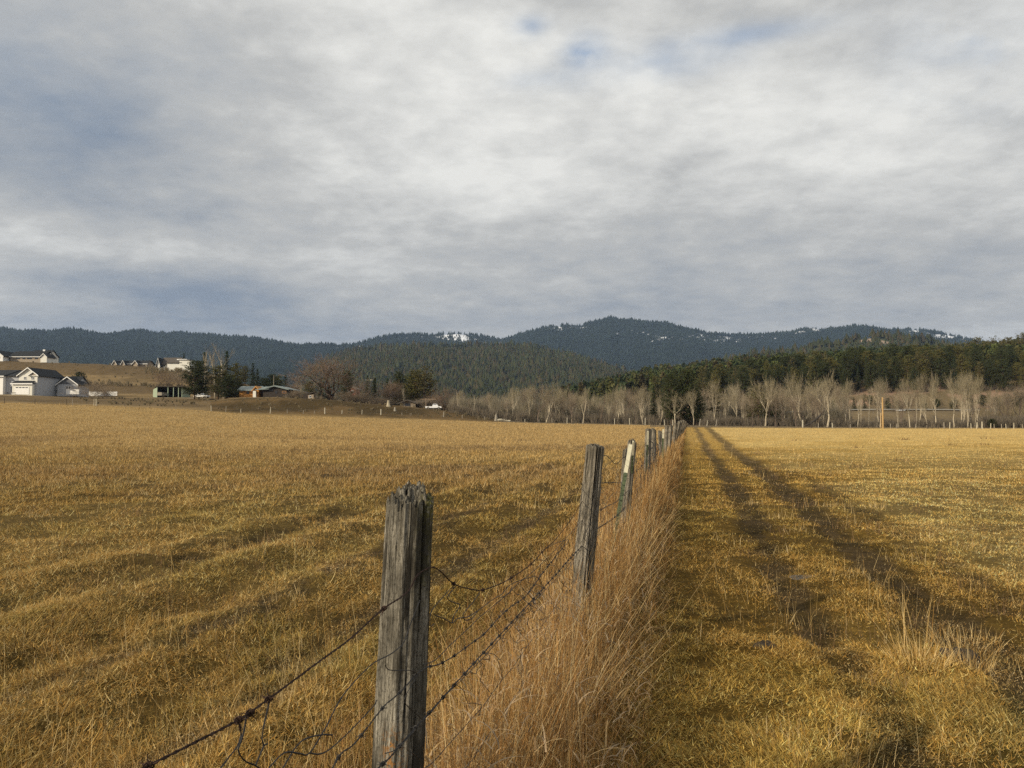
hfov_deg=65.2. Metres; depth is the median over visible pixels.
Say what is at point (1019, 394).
cottonwood tree
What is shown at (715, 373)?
pine tree
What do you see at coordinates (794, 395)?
cottonwood tree
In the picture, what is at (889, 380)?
pine tree
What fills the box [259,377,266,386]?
pine tree
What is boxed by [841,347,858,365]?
pine tree
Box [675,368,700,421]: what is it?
pine tree
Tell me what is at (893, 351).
pine tree
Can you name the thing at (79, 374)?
pine tree
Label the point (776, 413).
tree
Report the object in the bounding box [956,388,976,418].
cottonwood tree
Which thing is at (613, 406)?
cottonwood tree
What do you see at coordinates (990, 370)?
pine tree
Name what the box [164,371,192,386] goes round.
bare shrub
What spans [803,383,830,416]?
cottonwood tree
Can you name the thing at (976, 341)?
pine tree
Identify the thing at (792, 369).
pine tree
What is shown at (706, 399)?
cottonwood tree
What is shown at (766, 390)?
cottonwood tree
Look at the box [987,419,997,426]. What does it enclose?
pine tree
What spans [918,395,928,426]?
cottonwood tree
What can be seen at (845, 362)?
pine tree
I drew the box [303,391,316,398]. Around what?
shed
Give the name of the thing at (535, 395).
cottonwood tree
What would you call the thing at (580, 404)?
cottonwood tree
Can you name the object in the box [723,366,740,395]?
pine tree
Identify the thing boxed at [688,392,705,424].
pine tree
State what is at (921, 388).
cottonwood tree
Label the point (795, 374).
pine tree
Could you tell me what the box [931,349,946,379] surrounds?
pine tree
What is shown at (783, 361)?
pine tree
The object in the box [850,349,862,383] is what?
pine tree
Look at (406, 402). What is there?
bungalow
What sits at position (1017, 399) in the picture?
pine tree
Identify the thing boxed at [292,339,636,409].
hill forest
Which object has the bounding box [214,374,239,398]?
pine tree
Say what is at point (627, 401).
cottonwood tree
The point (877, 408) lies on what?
cottonwood tree
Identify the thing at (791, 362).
pine tree
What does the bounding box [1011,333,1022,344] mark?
pine tree
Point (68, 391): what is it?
yard fence
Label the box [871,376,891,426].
cottonwood tree
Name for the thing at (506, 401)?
cottonwood tree
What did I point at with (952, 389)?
cottonwood tree
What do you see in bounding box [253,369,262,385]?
fir tree
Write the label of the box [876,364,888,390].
pine tree
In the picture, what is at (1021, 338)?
pine tree
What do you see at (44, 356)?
hilltop house
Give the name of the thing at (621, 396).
cottonwood tree
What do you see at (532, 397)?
cottonwood tree
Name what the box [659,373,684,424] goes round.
pine tree
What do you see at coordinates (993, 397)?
cottonwood tree
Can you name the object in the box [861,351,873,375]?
pine tree
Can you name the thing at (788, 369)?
fir tree
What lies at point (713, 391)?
cottonwood tree
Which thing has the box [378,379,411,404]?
bare tree
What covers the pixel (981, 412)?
bank weeds
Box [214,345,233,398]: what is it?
poplar tree
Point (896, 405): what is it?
cottonwood tree
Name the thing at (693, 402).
cottonwood tree
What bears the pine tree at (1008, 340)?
on the ground at (866, 557)
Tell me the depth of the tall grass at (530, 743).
4.22 m
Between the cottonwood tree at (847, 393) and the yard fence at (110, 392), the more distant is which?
the yard fence at (110, 392)
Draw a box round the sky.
[0,0,1023,344]
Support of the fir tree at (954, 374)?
on the ground at (866, 557)
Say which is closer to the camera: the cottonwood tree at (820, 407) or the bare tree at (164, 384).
the cottonwood tree at (820, 407)
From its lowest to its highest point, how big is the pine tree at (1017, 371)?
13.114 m
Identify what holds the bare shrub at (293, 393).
on the ground at (866, 557)
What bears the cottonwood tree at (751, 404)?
on the ground at (866, 557)
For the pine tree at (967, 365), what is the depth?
403.31 m
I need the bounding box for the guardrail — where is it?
[796,409,985,411]
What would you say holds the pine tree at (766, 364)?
on the ground at (866, 557)
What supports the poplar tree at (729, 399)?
on the ground at (866, 557)
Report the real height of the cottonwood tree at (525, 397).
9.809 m
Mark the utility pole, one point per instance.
(882, 414)
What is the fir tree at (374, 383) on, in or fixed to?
on the ground at (866, 557)
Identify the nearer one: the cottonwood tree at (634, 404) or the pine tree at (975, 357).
the cottonwood tree at (634, 404)
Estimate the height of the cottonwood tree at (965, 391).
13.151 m
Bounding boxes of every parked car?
[157,392,168,396]
[497,416,510,421]
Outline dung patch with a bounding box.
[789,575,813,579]
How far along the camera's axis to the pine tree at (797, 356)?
430.71 m
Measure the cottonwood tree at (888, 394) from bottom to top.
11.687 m
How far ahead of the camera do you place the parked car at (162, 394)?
281.83 m
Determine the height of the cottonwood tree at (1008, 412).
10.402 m
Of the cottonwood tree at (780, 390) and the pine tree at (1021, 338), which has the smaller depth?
the cottonwood tree at (780, 390)
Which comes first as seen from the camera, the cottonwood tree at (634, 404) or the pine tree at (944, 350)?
the cottonwood tree at (634, 404)
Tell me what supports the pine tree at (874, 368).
on the ground at (866, 557)
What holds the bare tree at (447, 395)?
on the ground at (866, 557)
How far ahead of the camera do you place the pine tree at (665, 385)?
433.01 m
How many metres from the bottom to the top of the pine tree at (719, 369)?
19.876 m
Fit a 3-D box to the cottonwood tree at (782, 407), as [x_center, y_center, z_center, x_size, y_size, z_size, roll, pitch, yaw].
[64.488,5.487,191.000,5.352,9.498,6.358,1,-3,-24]
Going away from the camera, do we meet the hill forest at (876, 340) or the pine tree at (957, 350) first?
the pine tree at (957, 350)
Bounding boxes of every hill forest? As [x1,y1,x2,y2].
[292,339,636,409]
[708,328,961,361]
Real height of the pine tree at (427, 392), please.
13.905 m
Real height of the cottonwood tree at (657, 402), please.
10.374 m
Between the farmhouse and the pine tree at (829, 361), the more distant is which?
the pine tree at (829, 361)
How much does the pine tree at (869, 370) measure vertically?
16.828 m
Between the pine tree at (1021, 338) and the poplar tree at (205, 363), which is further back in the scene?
the pine tree at (1021, 338)
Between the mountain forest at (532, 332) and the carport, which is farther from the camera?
the mountain forest at (532, 332)
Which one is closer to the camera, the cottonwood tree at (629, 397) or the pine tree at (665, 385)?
the cottonwood tree at (629, 397)
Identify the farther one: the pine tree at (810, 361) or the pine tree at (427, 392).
the pine tree at (810, 361)
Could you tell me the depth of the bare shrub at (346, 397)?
231.80 m
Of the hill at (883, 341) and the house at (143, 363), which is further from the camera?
the hill at (883, 341)
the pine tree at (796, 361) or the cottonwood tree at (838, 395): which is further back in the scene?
the pine tree at (796, 361)
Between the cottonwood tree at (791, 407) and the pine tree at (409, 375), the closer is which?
the cottonwood tree at (791, 407)
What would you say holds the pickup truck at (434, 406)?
on the ground at (866, 557)
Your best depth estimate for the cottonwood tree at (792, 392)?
187.55 m
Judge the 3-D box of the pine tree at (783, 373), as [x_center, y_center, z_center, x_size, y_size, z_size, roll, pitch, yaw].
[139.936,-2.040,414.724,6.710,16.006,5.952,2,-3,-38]
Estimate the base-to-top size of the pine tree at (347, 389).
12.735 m
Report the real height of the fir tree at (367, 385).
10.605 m
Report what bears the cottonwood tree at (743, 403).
on the ground at (866, 557)
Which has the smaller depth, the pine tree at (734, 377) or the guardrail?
the guardrail
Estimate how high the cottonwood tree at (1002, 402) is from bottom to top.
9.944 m
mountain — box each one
[0,330,351,383]
[359,319,964,369]
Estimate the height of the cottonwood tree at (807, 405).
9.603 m
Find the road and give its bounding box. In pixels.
[788,410,952,413]
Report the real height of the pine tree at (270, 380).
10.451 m
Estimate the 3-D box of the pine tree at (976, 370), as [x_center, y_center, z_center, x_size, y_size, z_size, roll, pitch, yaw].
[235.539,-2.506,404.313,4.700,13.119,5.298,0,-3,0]
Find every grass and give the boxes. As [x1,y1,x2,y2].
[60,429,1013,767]
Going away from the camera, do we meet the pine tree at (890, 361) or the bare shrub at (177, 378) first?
the bare shrub at (177, 378)
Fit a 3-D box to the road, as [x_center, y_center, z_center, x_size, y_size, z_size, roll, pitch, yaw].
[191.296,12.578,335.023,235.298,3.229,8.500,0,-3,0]
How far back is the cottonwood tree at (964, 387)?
183.35 m
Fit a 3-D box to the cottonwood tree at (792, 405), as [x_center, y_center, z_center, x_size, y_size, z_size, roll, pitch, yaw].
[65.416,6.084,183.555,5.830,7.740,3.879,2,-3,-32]
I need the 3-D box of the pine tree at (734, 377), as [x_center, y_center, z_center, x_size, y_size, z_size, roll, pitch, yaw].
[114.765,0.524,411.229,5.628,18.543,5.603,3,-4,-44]
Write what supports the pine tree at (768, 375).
on the ground at (866, 557)
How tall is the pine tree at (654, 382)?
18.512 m
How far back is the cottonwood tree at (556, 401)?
214.01 m
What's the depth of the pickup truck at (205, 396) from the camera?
255.26 m
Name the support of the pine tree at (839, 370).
on the ground at (866, 557)
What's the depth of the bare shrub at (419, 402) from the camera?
237.22 m
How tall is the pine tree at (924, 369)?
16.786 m
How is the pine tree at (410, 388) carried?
on the ground at (866, 557)
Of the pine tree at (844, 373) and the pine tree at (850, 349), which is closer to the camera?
the pine tree at (844, 373)
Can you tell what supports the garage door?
in the farmhouse
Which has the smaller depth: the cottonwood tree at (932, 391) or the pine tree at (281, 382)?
the cottonwood tree at (932, 391)
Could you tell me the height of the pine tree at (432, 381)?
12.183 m
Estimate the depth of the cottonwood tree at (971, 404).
185.66 m
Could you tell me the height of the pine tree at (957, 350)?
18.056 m
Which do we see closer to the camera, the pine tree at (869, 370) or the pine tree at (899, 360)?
the pine tree at (869, 370)
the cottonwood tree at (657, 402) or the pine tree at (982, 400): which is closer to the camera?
the cottonwood tree at (657, 402)
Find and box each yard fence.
[66,389,78,394]
[89,391,116,395]
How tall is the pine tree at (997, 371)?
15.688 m
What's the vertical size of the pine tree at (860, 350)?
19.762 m
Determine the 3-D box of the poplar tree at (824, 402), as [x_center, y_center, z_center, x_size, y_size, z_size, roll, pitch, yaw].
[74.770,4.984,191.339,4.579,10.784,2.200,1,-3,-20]
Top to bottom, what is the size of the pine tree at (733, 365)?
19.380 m
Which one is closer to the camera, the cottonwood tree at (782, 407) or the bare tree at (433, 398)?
the cottonwood tree at (782, 407)
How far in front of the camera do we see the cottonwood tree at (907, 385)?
179.13 m
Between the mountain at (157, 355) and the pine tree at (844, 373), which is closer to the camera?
the pine tree at (844, 373)
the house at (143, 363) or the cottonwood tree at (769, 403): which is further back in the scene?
the house at (143, 363)
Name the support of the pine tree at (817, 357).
on the ground at (866, 557)
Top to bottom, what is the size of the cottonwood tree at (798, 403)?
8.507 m
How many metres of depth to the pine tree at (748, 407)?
195.64 m
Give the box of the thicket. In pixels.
[446,389,854,425]
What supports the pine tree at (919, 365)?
on the ground at (866, 557)
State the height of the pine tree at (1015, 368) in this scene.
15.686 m
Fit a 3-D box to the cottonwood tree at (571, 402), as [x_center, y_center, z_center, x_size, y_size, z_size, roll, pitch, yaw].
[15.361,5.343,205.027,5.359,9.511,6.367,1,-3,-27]
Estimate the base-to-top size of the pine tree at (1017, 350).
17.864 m
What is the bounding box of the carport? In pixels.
[153,386,189,396]
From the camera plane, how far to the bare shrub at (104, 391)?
240.38 m
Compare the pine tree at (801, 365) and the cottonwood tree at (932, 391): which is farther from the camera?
the pine tree at (801, 365)
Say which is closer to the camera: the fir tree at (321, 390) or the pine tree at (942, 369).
the fir tree at (321, 390)
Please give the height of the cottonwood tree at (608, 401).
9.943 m
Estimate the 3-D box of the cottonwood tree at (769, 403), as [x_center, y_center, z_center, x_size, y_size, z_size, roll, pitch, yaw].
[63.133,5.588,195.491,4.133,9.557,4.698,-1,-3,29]
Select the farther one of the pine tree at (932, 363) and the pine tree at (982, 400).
the pine tree at (932, 363)
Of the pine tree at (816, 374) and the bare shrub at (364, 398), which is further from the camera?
the pine tree at (816, 374)
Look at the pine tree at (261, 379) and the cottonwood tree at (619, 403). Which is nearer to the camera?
the cottonwood tree at (619, 403)
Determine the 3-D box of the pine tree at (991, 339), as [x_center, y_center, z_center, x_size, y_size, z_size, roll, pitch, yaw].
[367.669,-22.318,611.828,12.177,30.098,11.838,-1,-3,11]
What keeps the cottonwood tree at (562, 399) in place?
on the ground at (866, 557)
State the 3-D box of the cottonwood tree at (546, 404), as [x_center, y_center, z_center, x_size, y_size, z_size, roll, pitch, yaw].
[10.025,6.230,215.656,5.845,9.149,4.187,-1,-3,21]
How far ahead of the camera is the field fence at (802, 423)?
168.81 m
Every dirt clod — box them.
[753,640,777,649]
[938,646,980,663]
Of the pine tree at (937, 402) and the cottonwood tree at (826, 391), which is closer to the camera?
the cottonwood tree at (826, 391)
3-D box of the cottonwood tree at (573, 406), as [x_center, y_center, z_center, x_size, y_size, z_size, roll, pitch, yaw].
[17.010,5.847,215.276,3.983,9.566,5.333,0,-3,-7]
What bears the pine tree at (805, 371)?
on the ground at (866, 557)
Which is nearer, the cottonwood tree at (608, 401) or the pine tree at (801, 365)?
the cottonwood tree at (608, 401)
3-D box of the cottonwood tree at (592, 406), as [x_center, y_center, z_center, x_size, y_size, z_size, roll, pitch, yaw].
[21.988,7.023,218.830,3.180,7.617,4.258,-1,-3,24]
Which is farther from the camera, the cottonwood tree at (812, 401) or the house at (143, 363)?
the house at (143, 363)
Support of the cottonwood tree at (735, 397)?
on the ground at (866, 557)
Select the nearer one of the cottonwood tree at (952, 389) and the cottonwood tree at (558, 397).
the cottonwood tree at (952, 389)
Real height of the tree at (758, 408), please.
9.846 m
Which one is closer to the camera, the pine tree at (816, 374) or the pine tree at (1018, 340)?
the pine tree at (816, 374)
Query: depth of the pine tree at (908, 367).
402.69 m
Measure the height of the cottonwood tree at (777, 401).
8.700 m
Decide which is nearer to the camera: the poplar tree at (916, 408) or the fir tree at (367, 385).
the poplar tree at (916, 408)
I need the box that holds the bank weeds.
[10,361,1023,419]
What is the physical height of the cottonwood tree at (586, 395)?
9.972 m
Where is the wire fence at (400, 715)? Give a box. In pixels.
[139,420,688,767]
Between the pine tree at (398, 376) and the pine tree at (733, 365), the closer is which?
the pine tree at (398, 376)
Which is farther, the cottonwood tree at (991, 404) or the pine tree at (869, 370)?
the pine tree at (869, 370)
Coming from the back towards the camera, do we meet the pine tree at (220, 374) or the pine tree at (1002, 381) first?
the pine tree at (1002, 381)
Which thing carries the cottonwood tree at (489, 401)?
on the ground at (866, 557)
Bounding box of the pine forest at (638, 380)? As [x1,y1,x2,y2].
[557,338,1023,409]
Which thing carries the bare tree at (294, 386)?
on the ground at (866, 557)
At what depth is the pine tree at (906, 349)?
425.20 m
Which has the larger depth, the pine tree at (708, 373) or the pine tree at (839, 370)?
the pine tree at (708, 373)
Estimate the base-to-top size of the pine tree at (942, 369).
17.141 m
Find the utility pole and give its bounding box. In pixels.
[882,397,883,427]
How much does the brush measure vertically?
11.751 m
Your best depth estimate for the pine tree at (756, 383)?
423.61 m
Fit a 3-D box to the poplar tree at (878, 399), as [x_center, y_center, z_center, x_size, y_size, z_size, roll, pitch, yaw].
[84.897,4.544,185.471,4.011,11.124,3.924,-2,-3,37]
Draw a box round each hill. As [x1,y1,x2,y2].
[339,349,606,394]
[763,337,932,355]
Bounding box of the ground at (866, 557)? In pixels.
[0,361,1023,767]
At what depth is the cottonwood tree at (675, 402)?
195.57 m
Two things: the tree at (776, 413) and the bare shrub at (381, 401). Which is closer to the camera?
the tree at (776, 413)
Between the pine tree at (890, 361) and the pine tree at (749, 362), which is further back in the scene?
the pine tree at (749, 362)
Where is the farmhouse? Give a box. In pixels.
[10,367,89,396]
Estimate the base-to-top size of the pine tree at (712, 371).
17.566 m
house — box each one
[0,350,59,362]
[0,370,21,394]
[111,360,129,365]
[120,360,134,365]
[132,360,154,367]
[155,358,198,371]
[237,385,299,397]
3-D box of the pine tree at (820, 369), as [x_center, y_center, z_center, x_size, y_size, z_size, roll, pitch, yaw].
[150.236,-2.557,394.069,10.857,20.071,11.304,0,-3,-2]
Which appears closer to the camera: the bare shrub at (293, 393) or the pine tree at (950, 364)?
the bare shrub at (293, 393)
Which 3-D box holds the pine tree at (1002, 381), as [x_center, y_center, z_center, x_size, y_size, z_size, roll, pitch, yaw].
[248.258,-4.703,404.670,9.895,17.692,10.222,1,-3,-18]
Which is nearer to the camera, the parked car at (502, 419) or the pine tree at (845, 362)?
the parked car at (502, 419)
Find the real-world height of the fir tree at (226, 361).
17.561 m
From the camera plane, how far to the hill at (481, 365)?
1970.50 m
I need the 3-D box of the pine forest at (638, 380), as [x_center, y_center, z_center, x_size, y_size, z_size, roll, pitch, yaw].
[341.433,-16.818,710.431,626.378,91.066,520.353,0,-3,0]
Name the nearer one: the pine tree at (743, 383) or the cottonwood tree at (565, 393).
the cottonwood tree at (565, 393)
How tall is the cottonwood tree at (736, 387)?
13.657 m
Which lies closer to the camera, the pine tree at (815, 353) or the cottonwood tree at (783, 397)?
the cottonwood tree at (783, 397)
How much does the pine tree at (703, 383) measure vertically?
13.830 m
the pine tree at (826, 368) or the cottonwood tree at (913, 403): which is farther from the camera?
the pine tree at (826, 368)
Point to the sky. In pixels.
(301, 172)
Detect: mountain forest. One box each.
[0,325,359,387]
[345,315,983,370]
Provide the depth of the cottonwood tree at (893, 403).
184.45 m
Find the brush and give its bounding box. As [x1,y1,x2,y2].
[284,391,1023,427]
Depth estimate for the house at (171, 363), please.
423.20 m
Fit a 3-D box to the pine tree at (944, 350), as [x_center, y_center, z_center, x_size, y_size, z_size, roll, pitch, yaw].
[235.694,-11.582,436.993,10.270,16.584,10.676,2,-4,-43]
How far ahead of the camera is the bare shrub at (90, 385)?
243.23 m
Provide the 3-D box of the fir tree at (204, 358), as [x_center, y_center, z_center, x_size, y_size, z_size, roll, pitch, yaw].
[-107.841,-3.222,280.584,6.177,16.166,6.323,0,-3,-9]
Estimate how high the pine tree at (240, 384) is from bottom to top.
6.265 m
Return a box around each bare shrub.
[59,377,121,398]
[95,388,114,398]
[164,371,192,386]
[285,390,303,397]
[336,388,361,402]
[353,392,373,402]
[366,396,397,404]
[409,398,435,407]
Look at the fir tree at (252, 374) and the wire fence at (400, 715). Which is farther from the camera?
the fir tree at (252, 374)
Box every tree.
[71,372,86,379]
[149,371,188,387]
[177,360,212,398]
[196,352,211,397]
[202,352,215,397]
[204,343,216,398]
[207,365,229,399]
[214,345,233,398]
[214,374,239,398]
[219,351,231,398]
[229,363,244,397]
[232,381,245,397]
[240,366,250,381]
[247,363,256,385]
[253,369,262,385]
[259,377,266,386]
[262,374,281,386]
[274,375,284,385]
[278,354,382,399]
[285,378,303,393]
[303,381,316,392]
[317,379,324,398]
[339,371,354,396]
[344,379,373,397]
[364,375,371,397]
[369,377,379,402]
[371,380,402,403]
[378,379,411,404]
[391,371,406,404]
[402,368,429,400]
[402,374,421,399]
[412,365,436,398]
[421,372,438,398]
[422,393,443,405]
[431,386,470,410]
[455,390,462,405]
[487,394,492,407]
[500,399,513,413]
[507,383,522,420]
[520,390,530,402]
[524,385,537,420]
[527,384,553,421]
[539,382,565,422]
[541,391,552,414]
[551,388,566,413]
[554,387,563,412]
[555,392,566,414]
[557,388,569,422]
[564,390,580,422]
[568,391,581,422]
[573,394,584,413]
[580,387,590,422]
[589,400,596,414]
[602,390,617,413]
[602,393,614,411]
[608,399,615,416]
[609,384,633,423]
[613,390,625,412]
[614,388,637,413]
[625,386,639,412]
[628,393,642,423]
[630,387,653,423]
[636,392,652,414]
[647,386,657,424]
[648,375,661,407]
[655,387,667,424]
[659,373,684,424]
[660,376,673,399]
[664,389,688,422]
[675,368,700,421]
[685,389,697,422]
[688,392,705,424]
[696,366,706,391]
[699,378,707,396]
[699,388,714,416]
[703,367,712,394]
[703,372,724,416]
[706,379,722,418]
[708,367,721,395]
[710,370,721,394]
[714,363,727,394]
[720,375,724,393]
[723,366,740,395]
[723,389,741,416]
[724,366,728,385]
[725,379,740,411]
[726,364,740,394]
[726,388,736,414]
[729,367,737,392]
[729,390,744,414]
[734,366,753,397]
[738,393,751,425]
[739,358,761,388]
[740,394,756,425]
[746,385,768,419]
[748,374,780,425]
[749,397,757,423]
[751,368,761,390]
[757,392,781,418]
[762,360,770,378]
[762,390,777,417]
[763,369,777,394]
[769,383,793,415]
[769,392,781,425]
[771,363,786,392]
[773,367,782,392]
[773,393,792,419]
[776,387,789,425]
[777,355,795,389]
[777,371,811,421]
[778,365,787,388]
[779,367,786,393]
[782,383,801,416]
[784,394,796,418]
[785,397,808,426]
[786,356,796,378]
[786,364,793,396]
[787,367,795,394]
[788,395,806,417]
[789,355,803,375]
[790,395,810,421]
[791,369,800,389]
[793,353,805,383]
[797,363,806,388]
[798,365,810,394]
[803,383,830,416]
[803,397,828,426]
[804,356,813,368]
[804,393,813,417]
[805,369,845,426]
[805,391,823,418]
[806,360,828,393]
[807,361,819,389]
[809,349,822,362]
[811,397,827,422]
[813,355,825,365]
[817,384,830,426]
[821,362,834,390]
[823,357,836,380]
[823,385,842,412]
[830,369,838,392]
[831,384,854,410]
[834,366,846,390]
[838,353,857,383]
[838,369,851,395]
[838,398,854,416]
[840,379,854,418]
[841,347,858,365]
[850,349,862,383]
[854,367,860,391]
[855,346,866,380]
[855,392,863,426]
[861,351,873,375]
[863,361,877,389]
[870,360,877,382]
[870,383,891,416]
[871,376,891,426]
[871,382,886,421]
[873,401,881,426]
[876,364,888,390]
[877,354,888,382]
[885,343,900,371]
[885,367,892,392]
[887,356,904,391]
[888,359,900,383]
[889,390,909,422]
[890,391,914,417]
[893,393,900,417]
[895,353,902,374]
[898,345,917,376]
[898,378,920,426]
[899,354,916,390]
[905,390,920,421]
[908,367,919,389]
[914,372,929,418]
[915,397,918,420]
[916,358,931,384]
[917,359,926,384]
[918,372,943,422]
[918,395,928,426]
[928,352,935,378]
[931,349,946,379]
[932,357,950,389]
[934,398,941,406]
[935,348,953,372]
[942,345,955,357]
[942,352,958,382]
[942,373,963,427]
[949,359,958,388]
[949,400,959,408]
[951,346,967,365]
[954,368,972,419]
[955,353,968,383]
[955,372,976,427]
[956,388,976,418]
[958,361,972,384]
[965,348,984,381]
[967,389,981,419]
[968,372,985,427]
[969,336,984,344]
[971,344,984,363]
[972,361,985,390]
[973,367,981,390]
[978,395,988,406]
[980,385,1001,414]
[981,394,998,417]
[982,359,997,387]
[987,335,1000,344]
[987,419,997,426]
[988,391,1016,416]
[992,345,1006,358]
[992,359,1002,388]
[993,358,1014,391]
[1000,382,1023,416]
[1000,386,1016,416]
[1002,337,1012,344]
[1002,348,1018,376]
[1003,345,1018,376]
[1010,361,1021,391]
[1010,391,1023,407]
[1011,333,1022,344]
[1012,362,1021,379]
[1013,347,1022,369]
[1016,333,1023,342]
[1018,367,1023,387]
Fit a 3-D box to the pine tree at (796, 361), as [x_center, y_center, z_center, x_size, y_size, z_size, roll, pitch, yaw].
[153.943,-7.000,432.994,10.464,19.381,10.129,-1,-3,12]
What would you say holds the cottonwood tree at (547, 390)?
on the ground at (866, 557)
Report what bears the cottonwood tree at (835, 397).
on the ground at (866, 557)
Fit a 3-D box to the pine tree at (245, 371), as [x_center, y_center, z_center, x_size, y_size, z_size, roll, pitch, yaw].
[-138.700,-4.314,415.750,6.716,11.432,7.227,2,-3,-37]
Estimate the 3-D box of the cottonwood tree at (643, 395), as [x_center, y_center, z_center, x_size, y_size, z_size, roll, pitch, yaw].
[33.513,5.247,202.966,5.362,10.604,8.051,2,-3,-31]
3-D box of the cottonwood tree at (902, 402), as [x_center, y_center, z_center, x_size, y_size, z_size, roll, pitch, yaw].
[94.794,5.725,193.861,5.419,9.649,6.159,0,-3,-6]
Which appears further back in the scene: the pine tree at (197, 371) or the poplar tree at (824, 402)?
the pine tree at (197, 371)
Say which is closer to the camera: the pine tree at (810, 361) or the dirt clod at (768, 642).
the dirt clod at (768, 642)
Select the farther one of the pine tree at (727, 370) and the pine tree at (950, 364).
the pine tree at (727, 370)
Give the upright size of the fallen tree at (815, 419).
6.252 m
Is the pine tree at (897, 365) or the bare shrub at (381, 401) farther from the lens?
the pine tree at (897, 365)
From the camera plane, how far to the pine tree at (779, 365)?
415.15 m
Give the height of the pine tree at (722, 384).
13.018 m
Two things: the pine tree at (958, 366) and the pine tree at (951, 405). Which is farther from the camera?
the pine tree at (958, 366)
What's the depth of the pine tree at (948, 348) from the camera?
440.14 m
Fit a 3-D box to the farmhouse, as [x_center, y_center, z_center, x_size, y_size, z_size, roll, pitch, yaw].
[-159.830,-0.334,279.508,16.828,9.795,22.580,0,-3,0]
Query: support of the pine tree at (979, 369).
on the ground at (866, 557)
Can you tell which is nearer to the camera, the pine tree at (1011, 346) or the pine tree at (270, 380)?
the pine tree at (270, 380)
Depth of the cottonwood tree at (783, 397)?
196.03 m
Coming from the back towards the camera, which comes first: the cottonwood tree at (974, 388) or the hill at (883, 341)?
the hill at (883, 341)
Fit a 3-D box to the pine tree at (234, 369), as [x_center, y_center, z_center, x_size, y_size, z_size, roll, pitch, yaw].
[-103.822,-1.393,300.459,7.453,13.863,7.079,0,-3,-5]
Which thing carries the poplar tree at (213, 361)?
on the ground at (866, 557)
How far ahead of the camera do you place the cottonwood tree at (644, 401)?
220.60 m
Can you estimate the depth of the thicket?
218.12 m
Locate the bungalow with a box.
[396,399,428,407]
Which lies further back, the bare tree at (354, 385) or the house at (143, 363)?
the house at (143, 363)
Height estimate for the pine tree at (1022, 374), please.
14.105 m
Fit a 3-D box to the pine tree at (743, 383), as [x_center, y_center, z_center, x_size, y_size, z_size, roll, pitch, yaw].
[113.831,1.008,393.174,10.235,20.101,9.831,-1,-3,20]
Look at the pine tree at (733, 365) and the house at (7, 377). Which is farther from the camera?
the pine tree at (733, 365)
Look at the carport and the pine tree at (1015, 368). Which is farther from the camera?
the pine tree at (1015, 368)
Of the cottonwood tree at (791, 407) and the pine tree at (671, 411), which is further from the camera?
the cottonwood tree at (791, 407)
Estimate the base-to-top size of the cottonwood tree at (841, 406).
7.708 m
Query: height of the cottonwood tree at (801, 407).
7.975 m
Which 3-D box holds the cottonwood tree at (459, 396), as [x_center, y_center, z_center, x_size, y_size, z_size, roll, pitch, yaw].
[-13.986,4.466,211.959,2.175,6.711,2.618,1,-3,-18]
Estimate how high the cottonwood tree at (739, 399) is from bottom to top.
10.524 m
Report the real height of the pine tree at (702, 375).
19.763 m
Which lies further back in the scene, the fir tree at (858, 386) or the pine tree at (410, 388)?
the fir tree at (858, 386)
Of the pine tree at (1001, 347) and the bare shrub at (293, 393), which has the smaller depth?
the bare shrub at (293, 393)
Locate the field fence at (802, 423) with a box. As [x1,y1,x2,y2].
[4,397,1022,428]
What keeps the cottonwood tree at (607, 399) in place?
on the ground at (866, 557)
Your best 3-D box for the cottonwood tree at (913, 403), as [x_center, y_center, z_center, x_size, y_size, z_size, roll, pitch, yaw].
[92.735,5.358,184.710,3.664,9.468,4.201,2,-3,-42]
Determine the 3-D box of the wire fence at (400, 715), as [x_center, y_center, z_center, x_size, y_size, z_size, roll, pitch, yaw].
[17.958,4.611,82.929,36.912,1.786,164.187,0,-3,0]
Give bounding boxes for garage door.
[15,387,28,393]
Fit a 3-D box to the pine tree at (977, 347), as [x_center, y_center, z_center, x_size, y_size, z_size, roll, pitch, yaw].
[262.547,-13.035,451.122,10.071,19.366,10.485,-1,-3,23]
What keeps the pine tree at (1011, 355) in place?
on the ground at (866, 557)
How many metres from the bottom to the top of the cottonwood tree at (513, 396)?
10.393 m
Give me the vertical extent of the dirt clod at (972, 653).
0.081 m
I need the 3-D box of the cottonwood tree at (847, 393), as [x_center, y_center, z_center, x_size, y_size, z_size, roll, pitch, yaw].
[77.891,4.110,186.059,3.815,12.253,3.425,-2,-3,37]
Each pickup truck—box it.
[195,393,210,397]
[425,404,441,408]
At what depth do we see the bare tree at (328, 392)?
229.90 m
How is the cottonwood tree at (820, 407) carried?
on the ground at (866, 557)
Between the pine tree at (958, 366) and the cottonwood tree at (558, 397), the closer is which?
the cottonwood tree at (558, 397)

